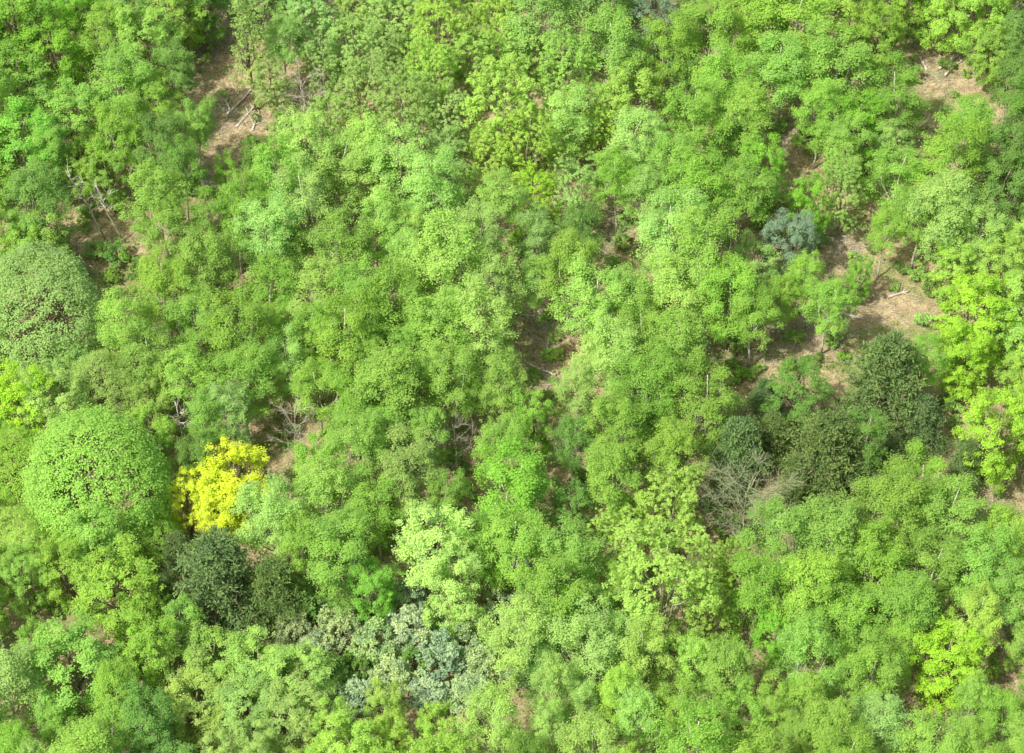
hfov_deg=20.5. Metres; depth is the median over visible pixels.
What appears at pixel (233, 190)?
birch tree
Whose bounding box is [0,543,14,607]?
broadleaf tree
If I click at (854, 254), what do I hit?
shrub
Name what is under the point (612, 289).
birch tree
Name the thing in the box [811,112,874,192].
birch tree
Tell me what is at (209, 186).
shrub
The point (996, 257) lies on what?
broadleaf tree
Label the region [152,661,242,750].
broadleaf tree
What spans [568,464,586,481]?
shrub
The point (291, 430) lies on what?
shrub
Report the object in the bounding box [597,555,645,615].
birch tree
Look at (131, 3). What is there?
birch tree
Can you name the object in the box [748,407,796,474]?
yew tree
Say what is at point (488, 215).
birch tree
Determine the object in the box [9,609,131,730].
broadleaf tree
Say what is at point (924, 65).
fallen log
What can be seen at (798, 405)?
broadleaf tree
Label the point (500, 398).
birch tree
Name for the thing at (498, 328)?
birch tree
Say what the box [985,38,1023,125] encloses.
birch tree
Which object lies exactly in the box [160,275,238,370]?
birch tree
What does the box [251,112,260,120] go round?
shrub
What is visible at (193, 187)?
shrub
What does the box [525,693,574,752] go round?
birch tree
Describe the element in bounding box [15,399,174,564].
domed tree
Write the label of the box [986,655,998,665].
shrub
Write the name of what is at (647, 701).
birch tree
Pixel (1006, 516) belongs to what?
birch tree
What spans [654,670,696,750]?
birch tree
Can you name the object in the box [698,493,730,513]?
shrub
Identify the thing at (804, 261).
birch tree
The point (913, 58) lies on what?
shrub
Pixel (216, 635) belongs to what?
broadleaf tree
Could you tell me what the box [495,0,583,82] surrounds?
birch tree
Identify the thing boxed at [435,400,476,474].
bare tree
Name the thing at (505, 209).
birch tree
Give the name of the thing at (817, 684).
birch tree
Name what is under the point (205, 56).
shrub
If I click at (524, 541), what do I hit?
birch tree
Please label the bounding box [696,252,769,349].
birch tree
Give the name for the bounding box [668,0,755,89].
birch tree
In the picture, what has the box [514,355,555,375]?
fallen log
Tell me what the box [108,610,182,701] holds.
broadleaf tree
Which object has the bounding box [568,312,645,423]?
birch tree
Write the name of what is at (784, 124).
shrub
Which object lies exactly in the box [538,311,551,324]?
shrub
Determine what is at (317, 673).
broadleaf tree
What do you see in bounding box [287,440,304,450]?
shrub
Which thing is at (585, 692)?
birch tree
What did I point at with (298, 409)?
bare tree
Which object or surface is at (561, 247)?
birch tree
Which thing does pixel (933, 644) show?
broadleaf tree
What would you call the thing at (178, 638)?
broadleaf tree
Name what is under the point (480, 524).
birch tree
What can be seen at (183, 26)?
broadleaf tree
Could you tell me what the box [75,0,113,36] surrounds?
broadleaf tree
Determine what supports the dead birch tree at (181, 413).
on the ground
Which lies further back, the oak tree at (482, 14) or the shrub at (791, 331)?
the oak tree at (482, 14)
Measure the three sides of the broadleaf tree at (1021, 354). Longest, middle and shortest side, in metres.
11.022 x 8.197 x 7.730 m
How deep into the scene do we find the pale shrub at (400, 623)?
289.66 m
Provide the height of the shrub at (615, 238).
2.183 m
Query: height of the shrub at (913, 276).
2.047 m
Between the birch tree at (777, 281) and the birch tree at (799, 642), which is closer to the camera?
the birch tree at (799, 642)
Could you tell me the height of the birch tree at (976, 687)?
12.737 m
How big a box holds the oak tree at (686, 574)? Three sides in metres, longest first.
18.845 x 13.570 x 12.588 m
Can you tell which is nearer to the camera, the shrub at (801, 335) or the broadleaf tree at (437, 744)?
the broadleaf tree at (437, 744)
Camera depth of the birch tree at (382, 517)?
294.24 m
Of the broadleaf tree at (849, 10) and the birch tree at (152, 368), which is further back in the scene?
the broadleaf tree at (849, 10)
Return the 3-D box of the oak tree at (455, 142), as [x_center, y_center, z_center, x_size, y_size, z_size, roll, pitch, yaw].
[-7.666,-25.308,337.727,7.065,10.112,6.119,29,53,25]
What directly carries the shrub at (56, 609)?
on the ground
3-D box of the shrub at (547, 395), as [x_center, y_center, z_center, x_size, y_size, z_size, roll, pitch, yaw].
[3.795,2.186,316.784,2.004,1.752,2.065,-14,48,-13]
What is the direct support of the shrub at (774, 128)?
on the ground
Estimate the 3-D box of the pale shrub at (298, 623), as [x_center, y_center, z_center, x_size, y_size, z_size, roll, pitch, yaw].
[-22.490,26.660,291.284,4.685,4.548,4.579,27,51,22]
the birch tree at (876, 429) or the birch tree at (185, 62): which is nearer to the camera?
the birch tree at (876, 429)
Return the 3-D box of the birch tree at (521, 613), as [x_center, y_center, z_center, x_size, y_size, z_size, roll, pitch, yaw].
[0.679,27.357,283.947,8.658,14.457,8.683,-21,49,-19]
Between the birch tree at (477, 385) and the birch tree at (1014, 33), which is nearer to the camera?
the birch tree at (477, 385)
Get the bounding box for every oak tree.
[235,0,293,45]
[247,50,300,122]
[262,0,340,29]
[276,0,344,67]
[296,28,343,94]
[301,90,361,153]
[323,11,385,86]
[331,0,374,44]
[331,48,402,132]
[336,0,406,32]
[355,0,431,64]
[360,24,411,93]
[373,57,443,171]
[396,0,454,25]
[397,33,460,118]
[402,0,479,83]
[413,77,473,161]
[418,125,472,192]
[439,22,505,102]
[448,161,483,222]
[454,0,493,26]
[456,50,539,171]
[466,119,510,189]
[469,0,537,59]
[492,98,562,196]
[495,11,548,95]
[507,160,561,241]
[530,23,599,136]
[551,150,608,236]
[574,96,617,169]
[584,506,644,580]
[597,517,723,663]
[606,486,654,548]
[634,462,704,561]
[679,569,731,655]
[685,536,729,595]
[711,535,757,594]
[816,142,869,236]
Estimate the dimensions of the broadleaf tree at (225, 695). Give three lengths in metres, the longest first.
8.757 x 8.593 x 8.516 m
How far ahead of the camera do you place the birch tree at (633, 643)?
278.34 m
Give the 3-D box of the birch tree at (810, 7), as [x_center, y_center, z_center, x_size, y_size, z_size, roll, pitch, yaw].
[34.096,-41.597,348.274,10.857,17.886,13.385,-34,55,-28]
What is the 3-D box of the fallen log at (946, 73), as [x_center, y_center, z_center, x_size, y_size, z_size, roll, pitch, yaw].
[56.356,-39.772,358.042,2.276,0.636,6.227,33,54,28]
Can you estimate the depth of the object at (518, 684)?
287.78 m
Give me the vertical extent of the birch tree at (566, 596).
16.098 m
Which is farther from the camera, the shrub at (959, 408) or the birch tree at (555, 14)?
the birch tree at (555, 14)
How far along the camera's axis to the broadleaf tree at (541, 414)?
304.55 m
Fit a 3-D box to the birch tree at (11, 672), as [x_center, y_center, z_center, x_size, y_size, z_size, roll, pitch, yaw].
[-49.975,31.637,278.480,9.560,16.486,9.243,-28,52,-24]
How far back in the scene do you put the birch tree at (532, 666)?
281.39 m
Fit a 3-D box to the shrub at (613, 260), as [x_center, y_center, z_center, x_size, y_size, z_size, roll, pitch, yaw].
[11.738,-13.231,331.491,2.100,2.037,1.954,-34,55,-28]
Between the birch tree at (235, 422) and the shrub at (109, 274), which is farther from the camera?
the shrub at (109, 274)
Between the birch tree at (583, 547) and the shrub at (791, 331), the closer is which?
the birch tree at (583, 547)
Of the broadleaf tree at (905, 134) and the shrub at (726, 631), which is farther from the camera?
the broadleaf tree at (905, 134)
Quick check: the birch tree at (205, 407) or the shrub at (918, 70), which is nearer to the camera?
the birch tree at (205, 407)
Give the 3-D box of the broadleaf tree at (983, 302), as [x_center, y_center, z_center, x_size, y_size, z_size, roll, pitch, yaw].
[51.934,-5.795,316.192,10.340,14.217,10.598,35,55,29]
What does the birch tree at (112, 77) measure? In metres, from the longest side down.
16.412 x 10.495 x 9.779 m
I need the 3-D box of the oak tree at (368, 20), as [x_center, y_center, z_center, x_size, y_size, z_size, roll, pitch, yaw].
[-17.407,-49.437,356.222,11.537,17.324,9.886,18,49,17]
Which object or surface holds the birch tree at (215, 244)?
on the ground
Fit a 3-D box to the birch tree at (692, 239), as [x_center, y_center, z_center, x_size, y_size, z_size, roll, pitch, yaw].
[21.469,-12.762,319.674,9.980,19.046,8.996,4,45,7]
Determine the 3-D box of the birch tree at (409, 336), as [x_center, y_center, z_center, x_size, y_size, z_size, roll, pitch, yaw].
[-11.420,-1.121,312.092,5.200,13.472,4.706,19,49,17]
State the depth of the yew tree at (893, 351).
305.85 m
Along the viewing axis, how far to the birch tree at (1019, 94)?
341.71 m
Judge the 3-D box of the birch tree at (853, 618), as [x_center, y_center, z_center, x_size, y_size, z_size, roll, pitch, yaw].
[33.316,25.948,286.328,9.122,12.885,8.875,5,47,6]
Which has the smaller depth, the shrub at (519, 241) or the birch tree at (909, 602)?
the birch tree at (909, 602)
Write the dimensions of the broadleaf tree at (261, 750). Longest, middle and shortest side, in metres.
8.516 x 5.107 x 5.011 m
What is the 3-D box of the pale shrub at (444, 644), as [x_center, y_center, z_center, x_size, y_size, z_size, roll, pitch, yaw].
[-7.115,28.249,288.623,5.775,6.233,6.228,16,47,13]
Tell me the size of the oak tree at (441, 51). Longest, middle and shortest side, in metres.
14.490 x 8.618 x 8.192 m
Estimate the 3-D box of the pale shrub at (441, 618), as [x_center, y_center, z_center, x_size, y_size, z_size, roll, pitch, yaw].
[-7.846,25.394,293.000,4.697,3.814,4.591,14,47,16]
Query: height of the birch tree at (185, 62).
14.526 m
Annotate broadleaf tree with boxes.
[0,0,64,87]
[0,22,16,74]
[0,36,59,134]
[0,70,30,148]
[0,94,71,201]
[0,127,26,194]
[0,187,26,276]
[0,219,47,297]
[0,274,23,340]
[0,321,15,402]
[0,357,60,462]
[0,414,13,473]
[0,424,74,523]
[0,502,64,590]
[0,540,52,622]
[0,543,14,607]
[0,584,11,640]
[6,0,82,28]
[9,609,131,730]
[9,615,60,685]
[11,11,98,101]
[13,364,89,465]
[19,201,76,281]
[32,73,103,162]
[34,530,91,616]
[36,340,88,408]
[39,496,77,558]
[52,0,94,44]
[55,135,105,203]
[64,498,135,597]
[64,532,173,660]
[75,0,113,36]
[81,93,125,151]
[83,147,132,212]
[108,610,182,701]
[113,0,186,94]
[118,397,180,485]
[121,375,176,443]
[121,496,185,566]
[128,0,209,67]
[137,737,198,752]
[139,626,217,707]
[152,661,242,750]
[154,592,208,663]
[164,465,205,536]
[175,0,229,52]
[175,615,262,711]
[188,468,247,540]
[189,434,272,536]
[199,727,242,752]
[202,663,285,745]
[208,147,240,212]
[216,623,307,702]
[228,715,280,752]
[239,134,283,202]
[249,668,331,752]
[257,747,270,752]
[261,636,340,721]
[273,108,311,163]
[289,740,327,752]
[304,709,396,752]
[308,694,360,752]
[338,554,403,625]
[363,676,411,744]
[372,707,414,752]
[385,495,480,594]
[400,730,478,752]
[414,700,460,752]
[418,537,491,640]
[511,387,557,460]
[541,475,595,544]
[579,580,617,645]
[588,58,669,148]
[610,0,681,60]
[662,49,701,121]
[714,678,770,752]
[729,228,785,305]
[736,131,789,222]
[750,599,801,676]
[757,207,821,277]
[759,353,837,433]
[782,171,830,248]
[821,0,879,66]
[835,88,894,174]
[842,0,879,19]
[843,253,878,301]
[848,0,906,80]
[864,116,918,195]
[868,0,932,47]
[903,615,995,717]
[909,0,988,55]
[926,235,978,298]
[932,270,1023,377]
[932,316,997,404]
[949,0,1015,66]
[951,378,1023,496]
[958,17,1014,91]
[968,147,1023,244]
[970,228,1023,321]
[978,3,1011,18]
[981,268,1023,367]
[992,351,1023,413]
[994,216,1023,280]
[1000,0,1023,27]
[1004,368,1023,461]
[1009,331,1023,402]
[1020,200,1023,241]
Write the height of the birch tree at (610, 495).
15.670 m
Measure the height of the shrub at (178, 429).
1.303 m
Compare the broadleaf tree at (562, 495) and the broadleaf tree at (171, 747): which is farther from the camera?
the broadleaf tree at (562, 495)
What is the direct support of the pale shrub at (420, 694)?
on the ground
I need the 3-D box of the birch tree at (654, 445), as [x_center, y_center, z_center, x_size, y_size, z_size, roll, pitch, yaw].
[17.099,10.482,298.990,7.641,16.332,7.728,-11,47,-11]
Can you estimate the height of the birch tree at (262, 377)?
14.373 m
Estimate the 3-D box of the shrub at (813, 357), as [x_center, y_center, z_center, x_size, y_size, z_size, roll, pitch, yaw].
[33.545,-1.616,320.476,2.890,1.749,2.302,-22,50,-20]
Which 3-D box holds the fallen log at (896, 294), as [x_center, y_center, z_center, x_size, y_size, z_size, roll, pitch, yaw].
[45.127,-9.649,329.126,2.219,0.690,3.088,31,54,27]
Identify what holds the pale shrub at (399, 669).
on the ground
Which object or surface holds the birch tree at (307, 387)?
on the ground
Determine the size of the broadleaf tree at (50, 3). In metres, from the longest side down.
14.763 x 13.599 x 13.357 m
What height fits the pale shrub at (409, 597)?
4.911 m
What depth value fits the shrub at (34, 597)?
296.07 m
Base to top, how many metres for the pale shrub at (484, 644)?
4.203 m
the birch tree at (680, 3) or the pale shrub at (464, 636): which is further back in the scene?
the birch tree at (680, 3)
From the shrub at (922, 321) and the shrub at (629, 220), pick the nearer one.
the shrub at (922, 321)
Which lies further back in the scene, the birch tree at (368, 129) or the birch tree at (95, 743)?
the birch tree at (368, 129)
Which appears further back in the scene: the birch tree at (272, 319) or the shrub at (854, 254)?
the shrub at (854, 254)
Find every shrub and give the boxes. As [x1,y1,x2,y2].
[31,591,47,606]
[42,599,58,613]
[48,599,70,612]
[52,609,62,619]
[75,205,85,214]
[76,216,90,231]
[79,203,97,220]
[82,240,104,258]
[87,240,106,258]
[99,266,122,286]
[101,237,131,267]
[125,255,153,279]
[172,427,186,436]
[187,181,200,194]
[197,52,210,63]
[200,185,212,196]
[217,89,226,97]
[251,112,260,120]
[265,121,278,131]
[271,611,313,658]
[273,430,290,447]
[286,424,300,435]
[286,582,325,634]
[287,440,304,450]
[287,628,338,676]
[312,600,363,656]
[314,594,343,628]
[322,655,353,698]
[329,673,383,726]
[342,646,376,682]
[345,616,402,676]
[349,593,394,627]
[368,653,420,706]
[377,604,436,656]
[388,573,433,612]
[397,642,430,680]
[405,676,453,712]
[414,625,468,681]
[416,608,446,632]
[443,601,491,646]
[445,445,461,460]
[448,458,471,473]
[449,671,492,721]
[454,481,479,499]
[454,638,509,680]
[473,627,510,666]
[475,598,517,643]
[480,563,528,607]
[495,585,532,607]
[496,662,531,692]
[504,233,521,251]
[512,240,527,256]
[523,561,560,592]
[525,367,542,384]
[537,389,555,401]
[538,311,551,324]
[541,346,563,361]
[546,327,562,343]
[547,375,561,386]
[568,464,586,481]
[573,475,590,491]
[603,255,621,270]
[612,230,630,248]
[617,210,638,225]
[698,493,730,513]
[713,514,743,546]
[722,358,740,373]
[722,629,741,649]
[727,376,739,384]
[729,335,745,347]
[730,341,747,357]
[730,356,741,369]
[734,366,754,383]
[741,519,775,544]
[743,368,755,380]
[750,214,760,229]
[751,363,765,373]
[757,217,768,228]
[764,206,774,215]
[767,115,788,132]
[768,123,780,133]
[780,357,795,371]
[784,328,796,342]
[790,329,807,346]
[794,134,802,142]
[796,122,810,138]
[796,354,819,366]
[802,131,813,147]
[814,231,828,247]
[815,352,822,361]
[821,332,842,348]
[829,336,839,346]
[836,351,850,361]
[846,251,860,262]
[866,244,876,253]
[889,282,898,291]
[893,260,909,273]
[903,258,926,281]
[905,62,923,82]
[906,52,917,62]
[912,311,935,327]
[920,272,936,286]
[921,281,937,295]
[935,294,952,307]
[937,57,957,71]
[937,105,953,120]
[937,393,951,404]
[942,399,966,416]
[943,313,957,326]
[945,393,956,407]
[947,414,961,426]
[950,90,959,96]
[961,68,970,78]
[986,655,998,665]
[986,665,1002,679]
[987,503,1009,519]
[993,490,1003,498]
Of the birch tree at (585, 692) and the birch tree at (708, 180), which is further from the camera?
the birch tree at (708, 180)
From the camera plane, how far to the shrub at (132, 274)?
330.34 m
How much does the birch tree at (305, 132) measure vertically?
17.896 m
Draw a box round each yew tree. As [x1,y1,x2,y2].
[143,571,181,619]
[152,529,195,581]
[158,525,276,653]
[227,554,311,644]
[694,413,775,507]
[736,375,789,432]
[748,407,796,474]
[760,406,867,537]
[774,465,818,527]
[829,450,883,525]
[832,327,939,461]
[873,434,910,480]
[884,390,952,464]
[942,438,986,491]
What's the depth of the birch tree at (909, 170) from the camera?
329.50 m
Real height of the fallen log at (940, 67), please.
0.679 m
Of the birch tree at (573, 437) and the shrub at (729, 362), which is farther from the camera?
the shrub at (729, 362)
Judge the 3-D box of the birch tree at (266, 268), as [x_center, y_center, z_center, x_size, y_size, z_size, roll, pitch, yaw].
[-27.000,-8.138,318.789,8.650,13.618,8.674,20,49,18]
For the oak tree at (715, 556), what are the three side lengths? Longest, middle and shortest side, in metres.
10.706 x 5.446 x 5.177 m
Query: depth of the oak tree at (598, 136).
338.78 m
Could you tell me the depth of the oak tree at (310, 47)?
348.89 m
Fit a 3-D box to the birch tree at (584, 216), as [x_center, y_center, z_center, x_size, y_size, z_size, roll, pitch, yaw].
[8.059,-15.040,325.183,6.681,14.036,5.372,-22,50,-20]
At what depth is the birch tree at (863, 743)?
268.17 m
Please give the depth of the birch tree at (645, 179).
327.88 m
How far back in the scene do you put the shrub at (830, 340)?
323.17 m
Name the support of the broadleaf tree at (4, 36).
on the ground
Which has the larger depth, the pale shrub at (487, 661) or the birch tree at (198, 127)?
the birch tree at (198, 127)
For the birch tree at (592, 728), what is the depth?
271.44 m
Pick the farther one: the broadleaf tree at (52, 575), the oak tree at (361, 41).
the oak tree at (361, 41)
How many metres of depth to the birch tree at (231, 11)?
357.99 m
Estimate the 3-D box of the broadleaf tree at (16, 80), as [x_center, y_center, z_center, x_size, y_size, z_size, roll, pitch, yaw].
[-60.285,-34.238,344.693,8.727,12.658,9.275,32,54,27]
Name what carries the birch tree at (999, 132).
on the ground
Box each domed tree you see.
[0,237,110,389]
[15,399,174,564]
[38,254,89,306]
[59,346,147,440]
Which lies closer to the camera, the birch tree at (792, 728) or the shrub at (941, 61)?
the birch tree at (792, 728)
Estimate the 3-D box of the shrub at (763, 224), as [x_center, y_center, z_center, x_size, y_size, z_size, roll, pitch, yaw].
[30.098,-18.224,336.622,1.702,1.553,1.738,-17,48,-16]
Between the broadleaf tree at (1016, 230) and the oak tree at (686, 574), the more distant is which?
the broadleaf tree at (1016, 230)
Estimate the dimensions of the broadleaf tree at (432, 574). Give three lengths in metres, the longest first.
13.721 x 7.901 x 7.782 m
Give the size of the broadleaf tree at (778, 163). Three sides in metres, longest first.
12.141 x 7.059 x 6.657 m
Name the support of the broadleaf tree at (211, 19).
on the ground
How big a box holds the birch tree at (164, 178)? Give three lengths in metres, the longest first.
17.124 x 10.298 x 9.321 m
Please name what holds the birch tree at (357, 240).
on the ground
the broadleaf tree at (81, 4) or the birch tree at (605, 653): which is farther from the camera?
the broadleaf tree at (81, 4)
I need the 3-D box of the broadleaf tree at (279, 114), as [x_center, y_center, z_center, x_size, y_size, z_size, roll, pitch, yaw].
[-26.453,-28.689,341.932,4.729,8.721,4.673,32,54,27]
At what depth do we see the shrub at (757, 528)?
301.65 m
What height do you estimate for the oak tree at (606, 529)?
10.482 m
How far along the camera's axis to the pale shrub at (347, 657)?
288.45 m
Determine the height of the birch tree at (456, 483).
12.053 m
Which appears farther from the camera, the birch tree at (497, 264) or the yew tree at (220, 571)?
the birch tree at (497, 264)
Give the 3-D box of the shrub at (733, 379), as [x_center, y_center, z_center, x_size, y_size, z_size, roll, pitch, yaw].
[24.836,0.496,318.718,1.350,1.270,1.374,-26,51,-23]
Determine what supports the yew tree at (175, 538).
on the ground
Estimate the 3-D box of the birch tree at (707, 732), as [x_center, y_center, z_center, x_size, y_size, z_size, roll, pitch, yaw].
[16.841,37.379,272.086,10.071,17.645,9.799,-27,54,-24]
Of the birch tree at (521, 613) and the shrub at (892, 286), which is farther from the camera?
the shrub at (892, 286)
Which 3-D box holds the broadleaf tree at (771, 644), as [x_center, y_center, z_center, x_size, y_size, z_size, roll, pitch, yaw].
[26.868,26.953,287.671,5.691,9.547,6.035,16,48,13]
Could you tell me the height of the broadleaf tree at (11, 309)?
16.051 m
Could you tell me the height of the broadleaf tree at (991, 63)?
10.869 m
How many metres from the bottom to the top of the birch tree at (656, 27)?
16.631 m
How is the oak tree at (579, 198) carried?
on the ground
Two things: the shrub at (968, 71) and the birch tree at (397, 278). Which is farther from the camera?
the shrub at (968, 71)
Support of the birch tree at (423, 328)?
on the ground
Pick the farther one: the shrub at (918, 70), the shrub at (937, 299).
the shrub at (918, 70)
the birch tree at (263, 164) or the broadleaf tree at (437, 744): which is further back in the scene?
the birch tree at (263, 164)
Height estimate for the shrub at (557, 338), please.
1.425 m
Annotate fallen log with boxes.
[216,89,232,111]
[226,85,259,114]
[235,99,257,127]
[249,103,265,130]
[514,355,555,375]
[517,313,558,320]
[538,320,555,361]
[833,303,865,319]
[885,284,909,298]
[914,50,928,70]
[938,46,966,69]
[944,52,974,76]
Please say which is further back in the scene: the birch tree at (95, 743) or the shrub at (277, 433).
the shrub at (277, 433)
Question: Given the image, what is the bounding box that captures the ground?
[0,0,1023,752]
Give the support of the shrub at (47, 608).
on the ground
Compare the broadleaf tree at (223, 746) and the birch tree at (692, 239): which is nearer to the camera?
the broadleaf tree at (223, 746)
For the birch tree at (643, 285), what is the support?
on the ground
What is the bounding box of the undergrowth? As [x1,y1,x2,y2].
[0,0,1023,752]
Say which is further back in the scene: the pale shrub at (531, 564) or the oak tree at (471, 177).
the oak tree at (471, 177)
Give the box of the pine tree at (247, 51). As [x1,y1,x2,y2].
[227,0,275,111]
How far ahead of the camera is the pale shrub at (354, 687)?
284.24 m
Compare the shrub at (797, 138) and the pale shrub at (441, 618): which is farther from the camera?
the shrub at (797, 138)
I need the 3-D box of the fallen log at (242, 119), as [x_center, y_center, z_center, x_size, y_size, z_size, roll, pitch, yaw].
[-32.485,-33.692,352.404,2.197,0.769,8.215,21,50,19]
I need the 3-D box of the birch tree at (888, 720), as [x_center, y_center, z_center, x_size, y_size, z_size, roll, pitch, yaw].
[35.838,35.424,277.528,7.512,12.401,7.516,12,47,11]
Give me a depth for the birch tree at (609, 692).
276.30 m
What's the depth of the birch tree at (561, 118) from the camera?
335.49 m
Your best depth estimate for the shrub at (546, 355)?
321.00 m
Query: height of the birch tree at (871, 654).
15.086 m
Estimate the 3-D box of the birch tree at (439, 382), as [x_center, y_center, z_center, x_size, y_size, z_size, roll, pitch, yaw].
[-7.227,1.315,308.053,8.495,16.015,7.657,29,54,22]
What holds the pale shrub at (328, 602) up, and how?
on the ground
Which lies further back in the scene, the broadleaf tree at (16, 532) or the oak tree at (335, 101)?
the oak tree at (335, 101)
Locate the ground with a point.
(282, 464)
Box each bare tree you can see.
[266,392,317,456]
[277,61,329,112]
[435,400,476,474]
[693,445,808,560]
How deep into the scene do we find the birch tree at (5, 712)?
274.46 m
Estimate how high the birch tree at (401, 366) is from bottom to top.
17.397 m
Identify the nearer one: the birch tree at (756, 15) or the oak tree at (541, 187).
the oak tree at (541, 187)
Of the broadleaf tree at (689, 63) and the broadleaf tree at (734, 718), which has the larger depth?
the broadleaf tree at (689, 63)
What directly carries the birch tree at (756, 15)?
on the ground
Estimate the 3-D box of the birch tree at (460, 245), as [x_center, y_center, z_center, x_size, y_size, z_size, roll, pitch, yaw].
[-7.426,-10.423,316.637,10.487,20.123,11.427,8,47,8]
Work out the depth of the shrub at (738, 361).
320.17 m
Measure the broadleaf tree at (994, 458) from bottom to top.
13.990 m
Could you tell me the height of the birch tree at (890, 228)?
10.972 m
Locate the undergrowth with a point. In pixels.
(522, 342)
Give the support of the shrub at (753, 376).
on the ground
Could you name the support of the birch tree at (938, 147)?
on the ground
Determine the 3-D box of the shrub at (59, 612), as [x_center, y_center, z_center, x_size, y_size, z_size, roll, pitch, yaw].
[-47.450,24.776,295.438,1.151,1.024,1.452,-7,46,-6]
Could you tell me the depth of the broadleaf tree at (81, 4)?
353.73 m
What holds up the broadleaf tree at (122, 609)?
on the ground
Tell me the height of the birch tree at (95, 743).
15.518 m
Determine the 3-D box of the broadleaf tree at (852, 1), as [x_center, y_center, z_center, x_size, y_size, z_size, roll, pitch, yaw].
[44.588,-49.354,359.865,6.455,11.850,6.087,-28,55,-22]
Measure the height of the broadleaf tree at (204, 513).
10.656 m
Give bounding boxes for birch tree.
[0,634,48,743]
[0,704,11,734]
[0,718,38,752]
[1,154,81,246]
[16,738,60,752]
[19,117,71,205]
[32,690,85,749]
[38,712,129,752]
[61,162,105,239]
[72,0,140,82]
[83,39,156,141]
[85,95,146,196]
[85,696,142,751]
[90,177,122,240]
[90,653,149,744]
[91,282,160,383]
[105,0,155,39]
[106,319,184,404]
[111,154,194,259]
[112,676,181,752]
[118,246,198,341]
[121,64,185,151]
[125,194,197,304]
[130,109,186,193]
[148,32,199,127]
[153,340,219,431]
[157,130,210,224]
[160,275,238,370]
[164,396,193,452]
[169,93,218,168]
[171,423,225,496]
[175,220,241,314]
[182,385,232,461]
[184,181,232,264]
[192,283,283,384]
[202,378,259,472]
[205,328,287,440]
[212,0,241,32]
[214,168,267,274]
[228,251,310,339]
[228,471,309,568]
[230,186,308,292]
[241,129,311,228]
[241,299,294,387]
[257,12,317,94]
[258,321,317,413]
[263,148,349,258]
[268,507,325,590]
[269,219,306,284]
[272,103,340,220]
[285,253,354,353]
[285,301,334,371]
[286,356,353,436]
[286,449,369,559]
[290,429,345,513]
[299,501,382,620]
[303,195,377,292]
[305,284,385,393]
[310,127,397,221]
[319,404,389,498]
[321,252,393,349]
[322,360,388,461]
[333,107,397,206]
[336,470,409,561]
[338,338,428,459]
[350,181,423,283]
[350,333,391,392]
[360,254,431,373]
[361,403,409,467]
[363,118,448,229]
[371,419,445,523]
[378,225,431,304]
[386,321,429,406]
[388,203,432,259]
[391,262,439,320]
[395,141,468,251]
[399,204,491,331]
[402,284,480,382]
[406,397,454,480]
[409,336,489,431]
[425,464,469,533]
[434,505,499,594]
[441,363,488,435]
[444,269,520,380]
[451,676,527,752]
[452,195,511,279]
[458,228,532,353]
[468,431,557,555]
[468,504,564,595]
[469,407,533,491]
[471,588,563,695]
[474,165,532,249]
[477,345,532,439]
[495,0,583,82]
[499,728,552,752]
[506,549,594,660]
[513,637,561,708]
[514,200,562,279]
[520,253,559,329]
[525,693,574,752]
[526,648,582,747]
[528,222,605,335]
[528,513,605,599]
[531,80,601,175]
[543,590,637,714]
[544,412,595,485]
[545,248,640,371]
[547,353,599,431]
[548,198,606,280]
[548,707,632,752]
[556,672,604,738]
[558,0,639,51]
[563,1,652,112]
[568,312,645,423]
[577,432,644,531]
[580,383,651,487]
[582,145,639,235]
[587,0,641,53]
[594,657,644,740]
[597,259,661,353]
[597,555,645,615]
[600,101,669,183]
[605,333,692,462]
[607,289,670,388]
[609,0,648,22]
[609,596,660,677]
[609,611,684,716]
[612,678,659,752]
[614,164,663,245]
[618,738,650,752]
[630,183,715,289]
[631,130,710,222]
[631,399,680,475]
[634,6,698,108]
[635,247,710,357]
[639,302,718,417]
[640,413,711,529]
[641,688,739,752]
[654,68,734,174]
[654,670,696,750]
[656,141,735,252]
[658,344,748,474]
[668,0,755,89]
[668,201,744,325]
[669,626,713,711]
[673,0,716,29]
[687,35,760,145]
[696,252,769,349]
[696,627,756,715]
[703,117,744,176]
[704,75,778,169]
[709,149,781,248]
[720,545,793,648]
[721,0,795,76]
[723,282,786,368]
[732,723,794,752]
[734,493,814,608]
[735,0,842,98]
[736,27,824,133]
[748,668,791,752]
[756,272,808,340]
[768,543,853,659]
[770,606,848,711]
[775,669,827,751]
[775,707,817,752]
[783,247,832,328]
[786,75,842,168]
[790,487,875,599]
[798,277,860,355]
[799,9,892,120]
[803,692,873,752]
[804,573,886,664]
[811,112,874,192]
[817,722,876,752]
[823,654,864,708]
[833,623,913,728]
[835,510,913,613]
[840,688,912,752]
[843,402,893,485]
[843,450,940,581]
[853,140,926,232]
[856,47,934,140]
[860,567,942,666]
[865,205,909,278]
[872,435,959,537]
[879,616,925,691]
[888,705,976,752]
[891,524,966,628]
[895,186,944,273]
[904,161,982,276]
[906,329,957,391]
[910,110,990,225]
[916,470,996,574]
[927,92,999,179]
[935,520,1020,623]
[943,578,1005,676]
[947,188,1016,275]
[949,667,1000,740]
[953,718,1014,752]
[960,549,1023,652]
[971,683,1023,751]
[974,501,1023,597]
[981,743,1002,752]
[982,113,1023,199]
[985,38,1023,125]
[989,64,1023,175]
[997,0,1023,60]
[999,708,1023,752]
[1000,619,1023,681]
[1008,564,1023,643]
[1009,669,1023,732]
[1009,736,1023,752]
[1010,65,1023,119]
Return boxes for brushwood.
[5,6,1022,751]
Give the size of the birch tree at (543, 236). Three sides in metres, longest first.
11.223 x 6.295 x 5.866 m
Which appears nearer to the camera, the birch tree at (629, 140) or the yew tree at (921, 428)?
the yew tree at (921, 428)
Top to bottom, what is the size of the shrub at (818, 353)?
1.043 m
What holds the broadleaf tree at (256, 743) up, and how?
on the ground
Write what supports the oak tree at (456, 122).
on the ground

